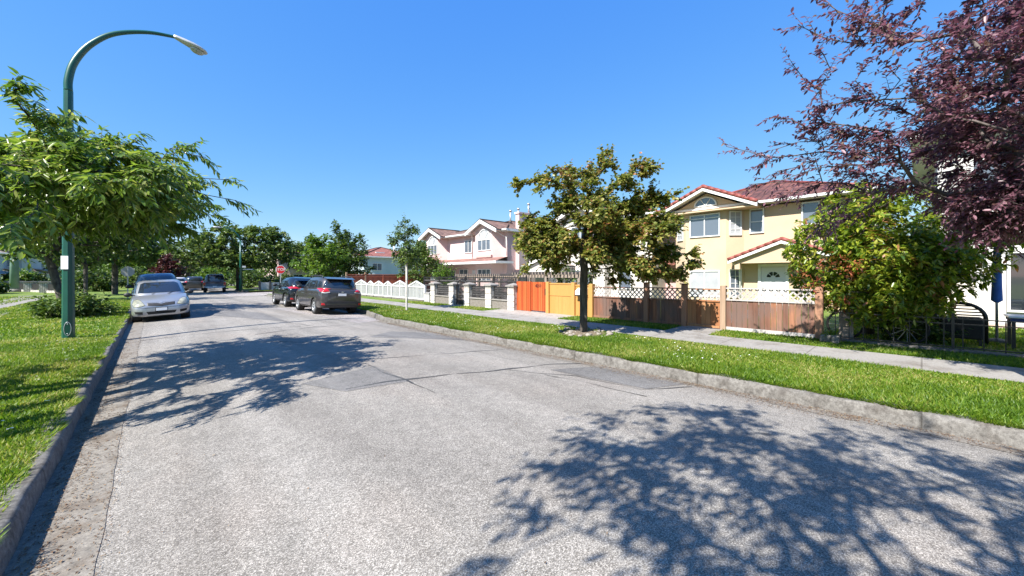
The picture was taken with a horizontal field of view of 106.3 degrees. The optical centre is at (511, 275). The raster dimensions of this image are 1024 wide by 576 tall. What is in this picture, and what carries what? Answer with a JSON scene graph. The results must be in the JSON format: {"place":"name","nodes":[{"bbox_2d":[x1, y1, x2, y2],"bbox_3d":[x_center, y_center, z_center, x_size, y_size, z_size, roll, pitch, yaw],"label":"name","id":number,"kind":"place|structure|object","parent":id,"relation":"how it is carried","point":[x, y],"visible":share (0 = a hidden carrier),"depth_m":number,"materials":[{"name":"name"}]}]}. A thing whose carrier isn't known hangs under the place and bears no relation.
{"place":"outdoors","nodes":[
{"label":"outdoors","id":0,"kind":"place"},
{"bbox_2d":[0,295,48,315],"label":"sidewalk","id":1,"kind":"structure","parent":0,"point":[14,304],"depth_m":21.35,"materials":[{"name":"concrete"}]},
{"bbox_2d":[0,283,132,467],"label":"lawn","id":2,"kind":"structure","parent":0,"point":[122,291],"depth_m":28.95,"materials":[{"name":"plant"}]},
{"bbox_2d":[0,277,12,293],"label":"shrub","id":3,"kind":"object","parent":2,"relation":"on","point":[5,287],"visible":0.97,"depth_m":31.73,"materials":[{"name":"green plant"}]},
{"bbox_2d":[9,256,20,291],"bbox_3d":[-45.319,-2.350,34.972,0.799,7.900,0.840,0,0,-43],"label":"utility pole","id":4,"kind":"object","parent":2,"relation":"on","point":[14,277],"visible":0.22,"depth_m":34.82,"materials":[{"name":"metal"}]},
{"bbox_2d":[0,268,40,282],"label":"shrub","id":5,"kind":"object","parent":2,"relation":"on","point":[25,274],"visible":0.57,"depth_m":40.67,"materials":[{"name":"green plant"}]},
{"bbox_2d":[0,250,46,279],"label":"house","id":6,"kind":"structure","parent":2,"relation":"on","point":[4,265],"depth_m":46.83,"materials":[{"name":"white paint"}]},
{"bbox_2d":[1,281,61,292],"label":"corner fence","id":7,"kind":"object","parent":2,"relation":"on","point":[40,287],"visible":0.45,"depth_m":34.92,"materials":[{"name":"stone"}]},
{"bbox_2d":[22,258,48,280],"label":"house","id":8,"kind":"structure","parent":2,"relation":"on","point":[36,266],"depth_m":57.34,"materials":[{"name":"blue paint"}]},
{"bbox_2d":[22,268,92,288],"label":"shrub","id":9,"kind":"object","parent":2,"relation":"on","point":[41,278],"visible":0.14,"depth_m":42.53,"materials":[{"name":"green plant"}]},
{"bbox_2d":[1,234,141,297],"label":"broadleaf tree","id":10,"kind":"object","parent":2,"relation":"on","point":[94,260],"visible":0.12,"depth_m":23.42,"materials":[{"name":"green plant"}]},
{"bbox_2d":[39,255,108,276],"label":"broadleaf tree","id":11,"kind":"object","parent":2,"relation":"on","point":[89,267],"visible":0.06,"depth_m":54.90,"materials":[{"name":"green plant"}]},
{"bbox_2d":[25,287,124,318],"bbox_3d":[-16.153,1.143,14.244,2.534,1.503,2.821,0,0,-43],"label":"shrub","id":12,"kind":"object","parent":2,"relation":"on","point":[86,307],"visible":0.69,"depth_m":13.95,"materials":[{"name":"green plant"}]},
{"bbox_2d":[0,225,170,298],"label":"broadleaf tree","id":13,"kind":"object","parent":2,"relation":"on","point":[51,260],"visible":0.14,"depth_m":16.02,"materials":[{"name":"green plant"}]},
{"bbox_2d":[60,267,128,291],"bbox_3d":[-40.729,0.465,37.212,5.244,3.104,4.633,0,0,-43],"label":"shrub","id":14,"kind":"object","parent":2,"relation":"on","point":[104,283],"visible":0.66,"depth_m":36.78,"materials":[{"name":"green plant"}]},
{"bbox_2d":[34,225,178,293],"bbox_3d":[-33.057,-3.104,31.545,8.700,9.344,8.496,0,0,-43],"label":"broadleaf tree","id":15,"kind":"object","parent":2,"relation":"on","point":[150,258],"visible":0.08,"depth_m":31.87,"materials":[{"name":"green plant"}]},
{"bbox_2d":[121,266,134,297],"bbox_3d":[-26.375,0.470,26.360,0.665,2.260,0.057,0,0,-43],"label":"stop sign","id":16,"kind":"object","parent":2,"relation":"on","point":[127,271],"visible":0.88,"depth_m":26.33,"materials":[{"name":"metal"}]},
{"bbox_2d":[0,66,260,272],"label":"cherry tree","id":17,"kind":"object","parent":2,"relation":"on","point":[69,182],"visible":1,"depth_m":4.83,"materials":[{"name":"green plant"}]},
{"bbox_2d":[110,266,153,287],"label":"shrub","id":18,"kind":"object","parent":2,"relation":"on","point":[133,277],"visible":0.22,"depth_m":47.85,"materials":[{"name":"green plant"}]},
{"bbox_2d":[61,30,207,337],"bbox_3d":[-9.864,-2.564,10.217,2.779,8.276,0.350,0,0,-43],"label":"street lamp","id":19,"kind":"object","parent":2,"relation":"on","point":[68,291],"visible":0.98,"depth_m":9.33,"materials":[{"name":"metal"}]},
{"bbox_2d":[102,248,173,276],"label":"broadleaf tree","id":20,"kind":"object","parent":2,"relation":"on","point":[109,265],"visible":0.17,"depth_m":52.99,"materials":[{"name":"green plant"}]},
{"bbox_2d":[219,292,271,295],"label":"cross street","id":21,"kind":"structure","parent":0,"point":[248,294],"depth_m":33.96,"materials":[{"name":"asphalt"}]},
{"bbox_2d":[226,281,267,290],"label":"lawn","id":22,"kind":"structure","parent":0,"point":[246,289],"depth_m":44.11,"materials":[{"name":"plant"}]},
{"bbox_2d":[161,221,305,289],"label":"broadleaf tree","id":23,"kind":"object","parent":22,"relation":"on","point":[253,255],"visible":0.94,"depth_m":40.27,"materials":[{"name":"green plant"}]},
{"bbox_2d":[226,270,274,287],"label":"shrub","id":24,"kind":"object","parent":22,"relation":"on","point":[250,281],"visible":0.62,"depth_m":47.83,"materials":[{"name":"green plant"}]},
{"bbox_2d":[258,281,279,290],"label":"panel fence","id":25,"kind":"object","parent":22,"relation":"on","point":[269,286],"visible":0.34,"depth_m":40.29,"materials":[{"name":"grey"}]},
{"bbox_2d":[256,272,294,286],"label":"shrub","id":26,"kind":"object","parent":22,"relation":"on","point":[268,278],"visible":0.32,"depth_m":47.17,"materials":[{"name":"green plant"}]},
{"bbox_2d":[257,239,308,276],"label":"broadleaf tree","id":27,"kind":"object","parent":22,"relation":"on","point":[273,271],"visible":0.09,"depth_m":53.04,"materials":[{"name":"green plant"}]},
{"bbox_2d":[265,251,323,279],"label":"house","id":28,"kind":"structure","parent":22,"relation":"on","point":[293,272],"depth_m":53.77,"materials":[{"name":"white paint"}]},
{"bbox_2d":[301,239,353,276],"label":"broadleaf tree","id":29,"kind":"object","parent":22,"relation":"on","point":[351,253],"visible":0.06,"depth_m":51.94,"materials":[{"name":"green plant"}]},
{"bbox_2d":[338,246,420,275],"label":"house","id":30,"kind":"structure","parent":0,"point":[380,260],"depth_m":52.44,"materials":[{"name":"blue"}]},
{"bbox_2d":[372,263,381,270],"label":"window","id":31,"kind":"structure","parent":30,"relation":"in","point":[378,266],"depth_m":51.51,"materials":[{"name":"white glass"}]},
{"bbox_2d":[0,0,1020,274],"label":"sky","id":32,"kind":"structure","parent":0,"point":[362,115],"materials":[{"name":"blue"}]},
{"bbox_2d":[0,294,1023,500],"bbox_3d":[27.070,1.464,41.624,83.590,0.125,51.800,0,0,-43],"label":"lawn","id":33,"kind":"structure","parent":0,"point":[831,320],"depth_m":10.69,"materials":[{"name":"plant"}]},
{"bbox_2d":[276,265,284,282],"bbox_3d":[-17.744,0.388,29.442,0.654,2.425,0.073,0,0,-33],"label":"stop sign","id":34,"kind":"object","parent":33,"relation":"on","point":[280,269],"visible":0.99,"depth_m":29.43,"materials":[{"name":"metal"}]},
{"bbox_2d":[289,232,352,277],"bbox_3d":[-15.829,-1.084,32.122,4.563,5.217,4.115,0,0,5],"label":"broadleaf tree","id":35,"kind":"object","parent":33,"relation":"on","point":[315,245],"visible":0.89,"depth_m":31.50,"materials":[{"name":"green plant"}]},
{"bbox_2d":[319,219,375,277],"bbox_3d":[-14.771,-1.798,34.681,5.201,6.558,5.051,0,0,-43],"label":"broadleaf tree","id":36,"kind":"object","parent":33,"relation":"on","point":[343,241],"visible":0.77,"depth_m":34.50,"materials":[{"name":"green plant"}]},
{"bbox_2d":[345,272,430,288],"bbox_3d":[-10.636,0.600,33.871,7.860,1.800,0.120,0,0,-43],"label":"board fence","id":37,"kind":"object","parent":33,"relation":"on","point":[382,278],"visible":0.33,"depth_m":33.20,"materials":[{"name":"brown wood"}]},
{"bbox_2d":[355,280,425,301],"bbox_3d":[-8.369,0.918,25.338,0.100,1.285,10.245,0,0,-43],"label":"white fence","id":38,"kind":"object","parent":33,"relation":"on","point":[397,290],"visible":0.86,"depth_m":24.45,"materials":[{"name":"wood"}]},
{"bbox_2d":[386,215,423,309],"bbox_3d":[-4.579,-0.599,16.704,1.779,4.311,1.806,0,0,-43],"label":"sapling tree","id":39,"kind":"object","parent":33,"relation":"on","point":[403,254],"visible":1,"depth_m":16.57,"materials":[{"name":"green plant"}]},
{"bbox_2d":[393,239,443,284],"bbox_3d":[-8.178,-0.885,33.768,4.508,4.674,4.011,0,0,15],"label":"broadleaf tree","id":40,"kind":"object","parent":33,"relation":"on","point":[431,261],"visible":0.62,"depth_m":33.29,"materials":[{"name":"green plant"}]},
{"bbox_2d":[430,260,458,284],"bbox_3d":[-4.642,0.207,25.605,1.956,2.510,1.713,0,0,-43],"label":"shrub","id":41,"kind":"object","parent":33,"relation":"on","point":[444,272],"visible":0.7,"depth_m":25.51,"materials":[{"name":"green plant"}]},
{"bbox_2d":[429,280,517,309],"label":"stone wall","id":42,"kind":"structure","parent":33,"relation":"on","point":[489,293],"depth_m":18.12,"materials":[{"name":"concrete"}]},
{"bbox_2d":[424,276,526,299],"bbox_3d":[-2.340,0.760,20.065,0.060,1.480,8.760,0,0,-43],"label":"iron trellis","id":43,"kind":"object","parent":33,"relation":"on","point":[483,280],"visible":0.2,"depth_m":19.89,"materials":[{"name":"metal"}]},
{"bbox_2d":[418,203,543,291],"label":"house","id":44,"kind":"structure","parent":33,"relation":"on","point":[481,246],"depth_m":32.12,"materials":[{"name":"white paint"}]},
{"bbox_2d":[428,236,436,244],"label":"arched window","id":45,"kind":"structure","parent":44,"relation":"in","point":[432,240],"depth_m":37.49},
{"bbox_2d":[464,240,471,252],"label":"window","id":46,"kind":"structure","parent":44,"relation":"in","point":[467,243],"depth_m":34.52,"materials":[{"name":"white glass"}]},
{"bbox_2d":[477,239,490,250],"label":"window","id":47,"kind":"structure","parent":44,"relation":"in","point":[485,244],"depth_m":31.64,"materials":[{"name":"white glass"}]},
{"bbox_2d":[477,269,490,280],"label":"window","id":48,"kind":"structure","parent":44,"relation":"in","point":[479,271],"depth_m":31.64,"materials":[{"name":"white glass"}]},
{"bbox_2d":[478,229,490,239],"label":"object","id":49,"kind":"structure","parent":44,"relation":"in","point":[484,233],"depth_m":31.64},
{"bbox_2d":[455,274,515,297],"bbox_3d":[-1.395,0.700,20.811,1.440,1.600,3.900,0,0,-43],"label":"pergola","id":50,"kind":"object","parent":33,"relation":"on","point":[485,275],"visible":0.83,"depth_m":20.09,"materials":[{"name":"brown wood"}]},
{"bbox_2d":[0,308,1023,543],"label":"grass edge","id":51,"kind":"object","parent":33,"relation":"on","point":[71,402],"depth_m":4.79,"materials":[{"name":"concrete"}]},
{"bbox_2d":[517,281,545,311],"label":"red gate","id":52,"kind":"structure","parent":33,"relation":"on","point":[531,295],"depth_m":15.53,"materials":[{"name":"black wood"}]},
{"bbox_2d":[512,272,597,284],"bbox_3d":[1.812,0.670,17.238,1.240,1.660,4.100,0,0,-43],"label":"pergola","id":53,"kind":"object","parent":33,"relation":"on","point":[550,275],"visible":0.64,"depth_m":16.67,"materials":[{"name":"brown wood"}]},
{"bbox_2d":[546,282,594,316],"bbox_3d":[2.103,0.890,14.145,0.180,1.320,2.165,0,0,-43],"label":"orange fence","id":54,"kind":"object","parent":33,"relation":"on","point":[561,298],"visible":0.66,"depth_m":14.22,"materials":[{"name":"paint"}]},
{"bbox_2d":[549,263,602,290],"bbox_3d":[2.596,0.413,16.487,1.521,2.110,2.619,0,0,-43],"label":"shrub","id":55,"kind":"object","parent":33,"relation":"on","point":[559,280],"visible":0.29,"depth_m":16.61,"materials":[{"name":"green plant"}]},
{"bbox_2d":[558,329,602,336],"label":"soil","id":56,"kind":"structure","parent":33,"relation":"on","point":[577,332],"depth_m":9.88,"materials":[{"name":"soil"}]},
{"bbox_2d":[507,143,705,331],"bbox_3d":[2.092,-0.911,9.595,4.009,4.942,4.017,0,0,-43],"label":"maple tree","id":57,"kind":"object","parent":56,"relation":"on","point":[610,236],"visible":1,"depth_m":9.25,"materials":[{"name":"green plant"}]},
{"bbox_2d":[523,203,675,299],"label":"house","id":58,"kind":"structure","parent":33,"relation":"on","point":[599,282],"depth_m":23.62,"materials":[{"name":"beige paint"}]},
{"bbox_2d":[618,271,631,288],"bbox_3d":[6.831,0.100,23.236,0.066,1.400,0.900,0,0,-43],"label":"window","id":59,"kind":"structure","parent":58,"relation":"in","point":[623,284],"depth_m":23.17,"materials":[{"name":"white glass"}]},
{"bbox_2d":[593,282,823,338],"bbox_3d":[4.984,0.850,11.066,0.190,1.300,6.252,0,0,-43],"label":"wooden fence","id":60,"kind":"object","parent":33,"relation":"on","point":[724,313],"visible":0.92,"depth_m":10.29,"materials":[{"name":"beige wood"}]},
{"bbox_2d":[659,180,893,309],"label":"house","id":61,"kind":"structure","parent":33,"relation":"on","point":[742,239],"depth_m":19.11,"materials":[{"name":"yellow paint"}]},
{"bbox_2d":[677,221,682,240],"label":"window","id":62,"kind":"structure","parent":61,"relation":"in","point":[680,236],"depth_m":21.16,"materials":[{"name":"white glass"}]},
{"bbox_2d":[689,213,719,237],"bbox_3d":[10.005,-2.610,19.960,0.066,1.180,1.500,0,0,-43],"label":"window","id":63,"kind":"structure","parent":61,"relation":"in","point":[704,225],"depth_m":19.94,"materials":[{"name":"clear glass"}]},
{"bbox_2d":[690,270,719,296],"bbox_3d":[10.005,0.400,19.960,0.066,1.360,1.460,0,0,-43],"label":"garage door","id":64,"kind":"structure","parent":61,"relation":"in","point":[704,279],"depth_m":19.94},
{"bbox_2d":[694,197,716,207],"bbox_3d":[10.032,-3.850,19.931,0.066,0.500,1.120,0,0,-43],"label":"window","id":65,"kind":"structure","parent":61,"relation":"in","point":[704,201],"depth_m":19.94,"materials":[{"name":"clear glass"}]},
{"bbox_2d":[729,211,741,234],"bbox_3d":[11.152,-2.630,19.165,0.580,1.220,0.066,0,0,5],"label":"window","id":66,"kind":"structure","parent":61,"relation":"in","point":[735,217],"depth_m":19.17,"materials":[{"name":"glass"}]},
{"bbox_2d":[729,269,741,297],"bbox_3d":[11.152,0.370,19.165,0.580,1.420,0.066,0,0,5],"label":"window","id":67,"kind":"structure","parent":61,"relation":"in","point":[733,273],"depth_m":19.17,"materials":[{"name":"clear glass"}]},
{"bbox_2d":[749,208,763,233],"bbox_3d":[11.938,-2.680,18.729,0.066,1.200,0.620,0,0,-43],"label":"window","id":68,"kind":"structure","parent":61,"relation":"in","point":[756,216],"depth_m":18.75,"materials":[{"name":"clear glass"}]},
{"bbox_2d":[758,264,788,305],"bbox_3d":[12.382,0.475,18.213,0.121,2.090,1.240,0,0,-43],"label":"door","id":69,"kind":"structure","parent":61,"relation":"in","point":[772,276],"depth_m":18.21,"materials":[{"name":"grey"}]},
{"bbox_2d":[801,201,819,224],"bbox_3d":[13.373,-2.810,17.195,0.066,1.020,0.660,0,0,-43],"label":"window","id":70,"kind":"structure","parent":61,"relation":"in","point":[807,208],"depth_m":17.25,"materials":[{"name":"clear glass"}]},
{"bbox_2d":[820,328,840,343],"bbox_3d":[7.037,1.328,8.455,0.365,0.345,0.387,0,0,-43],"label":"planter","id":71,"kind":"object","parent":33,"relation":"on","point":[832,336],"visible":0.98,"depth_m":8.38,"materials":[{"name":"stone"}]},
{"bbox_2d":[839,309,853,338],"bbox_3d":[7.544,1.102,8.667,0.040,0.704,0.270,0,0,-43],"label":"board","id":72,"kind":"object","parent":33,"relation":"on","point":[843,327],"visible":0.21,"depth_m":8.67,"materials":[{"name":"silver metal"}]},
{"bbox_2d":[718,0,1023,259],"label":"plum tree","id":73,"kind":"object","parent":33,"relation":"on","point":[994,207],"visible":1,"depth_m":5.45,"materials":[{"name":"purple plant"}]},
{"bbox_2d":[826,311,930,343],"bbox_3d":[7.993,0.951,8.465,0.444,0.995,1.668,0,0,-43],"label":"bicycle","id":74,"kind":"object","parent":33,"relation":"on","point":[887,331],"visible":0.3,"depth_m":8.21,"materials":[{"name":"metal"}]},
{"bbox_2d":[781,179,1023,335],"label":"shrub","id":75,"kind":"object","parent":33,"relation":"on","point":[916,272],"visible":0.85,"depth_m":8.17,"materials":[{"name":"green plant"}]},
{"bbox_2d":[873,313,973,344],"bbox_3d":[8.899,1.185,8.465,1.688,0.934,1.636,0,0,-43],"label":"shrub","id":76,"kind":"object","parent":33,"relation":"on","point":[935,335],"visible":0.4,"depth_m":8.28,"materials":[{"name":"green plant"}]},
{"bbox_2d":[829,312,1023,357],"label":"iron fence","id":77,"kind":"object","parent":33,"relation":"on","point":[933,347],"visible":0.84,"depth_m":7.38,"materials":[{"name":"metal"}]},
{"bbox_2d":[933,301,988,345],"bbox_3d":[9.516,0.993,8.150,0.535,0.885,0.790,0,0,-43],"label":"garden chair","id":78,"kind":"object","parent":33,"relation":"on","point":[976,333],"visible":0.59,"depth_m":8.01,"materials":[{"name":"black metal"}]},
{"bbox_2d":[910,111,1023,327],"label":"house","id":79,"kind":"structure","parent":33,"relation":"on","point":[1012,302],"depth_m":10.25,"materials":[{"name":"white paint"}]},
{"bbox_2d":[970,159,1004,185],"bbox_3d":[13.115,-2.600,10.079,0.066,1.200,1.400,0,0,-43],"label":"window","id":80,"kind":"structure","parent":79,"relation":"in","point":[971,163],"depth_m":10.47,"materials":[{"name":"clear glass"}]},
{"bbox_2d":[1007,251,1023,312],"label":"window","id":81,"kind":"structure","parent":79,"relation":"in","point":[1015,280],"depth_m":10.03,"materials":[{"name":"clear glass"}]},
{"bbox_2d":[989,241,1004,343],"bbox_3d":[10.304,0.270,8.161,0.400,2.300,0.400,0,0,-43],"label":"parasol","id":82,"kind":"object","parent":33,"relation":"on","point":[996,294],"visible":0.47,"depth_m":8.13,"materials":[{"name":"fabric"}]},
{"bbox_2d":[1003,314,1023,348],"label":"garden table","id":83,"kind":"object","parent":33,"relation":"on","point":[1011,336],"visible":0.78,"depth_m":7.51,"materials":[{"name":"metal"}]},
{"bbox_2d":[20,288,1023,575],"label":"road","id":84,"kind":"structure","parent":0,"point":[482,470],"depth_m":3.10,"materials":[{"name":"asphalt"}]},
{"bbox_2d":[3,317,144,575],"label":"gutter","id":85,"kind":"object","parent":84,"relation":"on","point":[85,550],"visible":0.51,"depth_m":3.01,"materials":[{"name":"concrete"}]},
{"bbox_2d":[124,279,193,321],"bbox_3d":[-14.001,0.908,15.291,1.993,1.495,3.636,-4,3,-43],"label":"parked car","id":86,"kind":"object","parent":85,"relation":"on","point":[149,298],"visible":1,"depth_m":14.35,"materials":[{"name":"silver metal"}]},
{"bbox_2d":[125,273,186,296],"bbox_3d":[-17.770,0.768,19.250,2.193,1.780,4.406,-4,3,-43],"label":"parked car","id":87,"kind":"object","parent":84,"relation":"on","point":[154,276],"visible":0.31,"depth_m":18.84,"materials":[{"name":"blue paint"}]},
{"bbox_2d":[147,252,188,276],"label":"broadleaf tree","id":88,"kind":"object","parent":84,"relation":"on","point":[165,263],"visible":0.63,"depth_m":46.55,"materials":[{"name":"purple plant"}]},
{"bbox_2d":[171,240,212,276],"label":"broadleaf tree","id":89,"kind":"object","parent":84,"relation":"on","point":[191,269],"visible":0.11,"depth_m":65.08,"materials":[{"name":"green plant"}]},
{"bbox_2d":[184,276,203,290],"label":"parked car","id":90,"kind":"object","parent":84,"relation":"on","point":[194,281],"visible":0.69,"depth_m":42.48,"materials":[{"name":"grey paint"}]},
{"bbox_2d":[195,266,231,288],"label":"shrub","id":91,"kind":"object","parent":84,"relation":"on","point":[211,271],"visible":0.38,"depth_m":47.19,"materials":[{"name":"green plant"}]},
{"bbox_2d":[202,274,227,291],"bbox_3d":[-31.090,0.745,40.179,2.233,1.830,5.240,0,0,-37],"label":"pickup truck","id":92,"kind":"object","parent":84,"relation":"on","point":[214,281],"visible":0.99,"depth_m":38.64,"materials":[{"name":"blue paint"}]},
{"bbox_2d":[196,266,245,285],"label":"shrub","id":93,"kind":"object","parent":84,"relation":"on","point":[227,281],"visible":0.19,"depth_m":55.61,"materials":[{"name":"green plant"}]},
{"bbox_2d":[213,226,253,291],"bbox_3d":[-27.422,-1.588,37.886,3.340,6.375,0.306,0,0,-43],"label":"street lamp","id":94,"kind":"object","parent":84,"relation":"on","point":[241,267],"visible":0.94,"depth_m":38.17,"materials":[{"name":"metal"}]},
{"bbox_2d":[205,308,286,321],"bbox_3d":[-11.229,1.586,15.822,8.783,0.021,1.516,0,0,30],"label":"road patch","id":95,"kind":"object","parent":84,"relation":"on","point":[235,313],"visible":1,"depth_m":15.68,"materials":[{"name":"asphalt"}]},
{"bbox_2d":[272,277,310,306],"bbox_3d":[-12.012,0.865,21.471,2.133,1.573,4.270,4,-3,-43],"label":"parked suv","id":96,"kind":"object","parent":84,"relation":"on","point":[285,290],"visible":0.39,"depth_m":20.07,"materials":[{"name":"black paint"}]},
{"bbox_2d":[270,307,379,322],"bbox_3d":[-8.138,1.638,16.632,2.590,0.108,8.756,0,0,-43],"label":"road patch","id":97,"kind":"object","parent":84,"relation":"on","point":[341,315],"visible":0.86,"depth_m":16.09,"materials":[{"name":"asphalt"}]},
{"bbox_2d":[295,275,360,313],"bbox_3d":[-8.551,0.816,17.656,2.113,1.664,4.270,4,-2,-43],"label":"parked suv","id":98,"kind":"object","parent":84,"relation":"on","point":[316,294],"visible":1,"depth_m":16.26,"materials":[{"name":"grey paint"}]},
{"bbox_2d":[302,366,407,390],"bbox_3d":[-2.412,1.583,5.819,1.239,0.015,1.313,0,0,-43],"label":"road patch","id":99,"kind":"object","parent":84,"relation":"on","point":[357,378],"visible":1,"depth_m":5.81,"materials":[{"name":"asphalt"}]},
{"bbox_2d":[370,331,463,339],"bbox_3d":[-2.457,1.643,10.649,2.576,0.100,1.330,0,0,0],"label":"road patch","id":100,"kind":"object","parent":84,"relation":"on","point":[391,334],"visible":0.98,"depth_m":10.48,"materials":[{"name":"asphalt"}]},
{"bbox_2d":[347,363,582,388],"bbox_3d":[-0.502,1.629,6.412,4.193,0.107,0.169,0,0,-29],"label":"tar line","id":101,"kind":"object","parent":84,"relation":"on","point":[457,373],"visible":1,"depth_m":6.08,"materials":[{"name":"asphalt"}]},
{"bbox_2d":[11,319,1022,575],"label":"leaf litter","id":102,"kind":"object","parent":84,"relation":"on","point":[851,417],"visible":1,"depth_m":3.79,"materials":[{"name":"plant"}]},
{"bbox_2d":[553,366,686,388],"bbox_3d":[1.734,1.660,6.352,1.148,0.066,1.901,0,0,-43],"label":"road patch","id":103,"kind":"object","parent":84,"relation":"on","point":[645,382],"visible":0.98,"depth_m":6.26,"materials":[{"name":"asphalt"}]},
{"bbox_2d":[295,302,1023,455],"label":"gutter","id":104,"kind":"object","parent":84,"relation":"on","point":[961,439],"visible":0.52,"depth_m":4.77,"materials":[{"name":"concrete"}]},
{"bbox_2d":[487,309,570,318],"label":"driveway","id":105,"kind":"structure","parent":0,"point":[537,313],"depth_m":14.80,"materials":[{"name":"concrete"}]},
{"bbox_2d":[361,298,1023,382],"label":"sidewalk","id":106,"kind":"structure","parent":0,"point":[1015,374],"depth_m":7.82,"materials":[{"name":"concrete"}]},
{"bbox_2d":[668,326,719,334],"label":"path","id":107,"kind":"structure","parent":0,"point":[698,330],"depth_m":10.34,"materials":[{"name":"concrete"}]},
{"label":"ground","id":108,"kind":"structure","parent":0,"visible":0},
{"bbox_2d":[0,307,130,575],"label":"kerb","id":109,"kind":"structure","parent":108,"relation":"on","point":[16,514],"depth_m":3.06,"materials":[{"name":"concrete"}]},
{"bbox_2d":[75,252,261,279],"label":"woods","id":110,"kind":"object","parent":108,"relation":"on","point":[185,276],"visible":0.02,"depth_m":100.71,"materials":[{"name":"green plant"}]},
{"bbox_2d":[266,294,1023,448],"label":"kerb","id":111,"kind":"structure","parent":108,"relation":"on","point":[976,430],"depth_m":5.18,"materials":[{"name":"concrete"}]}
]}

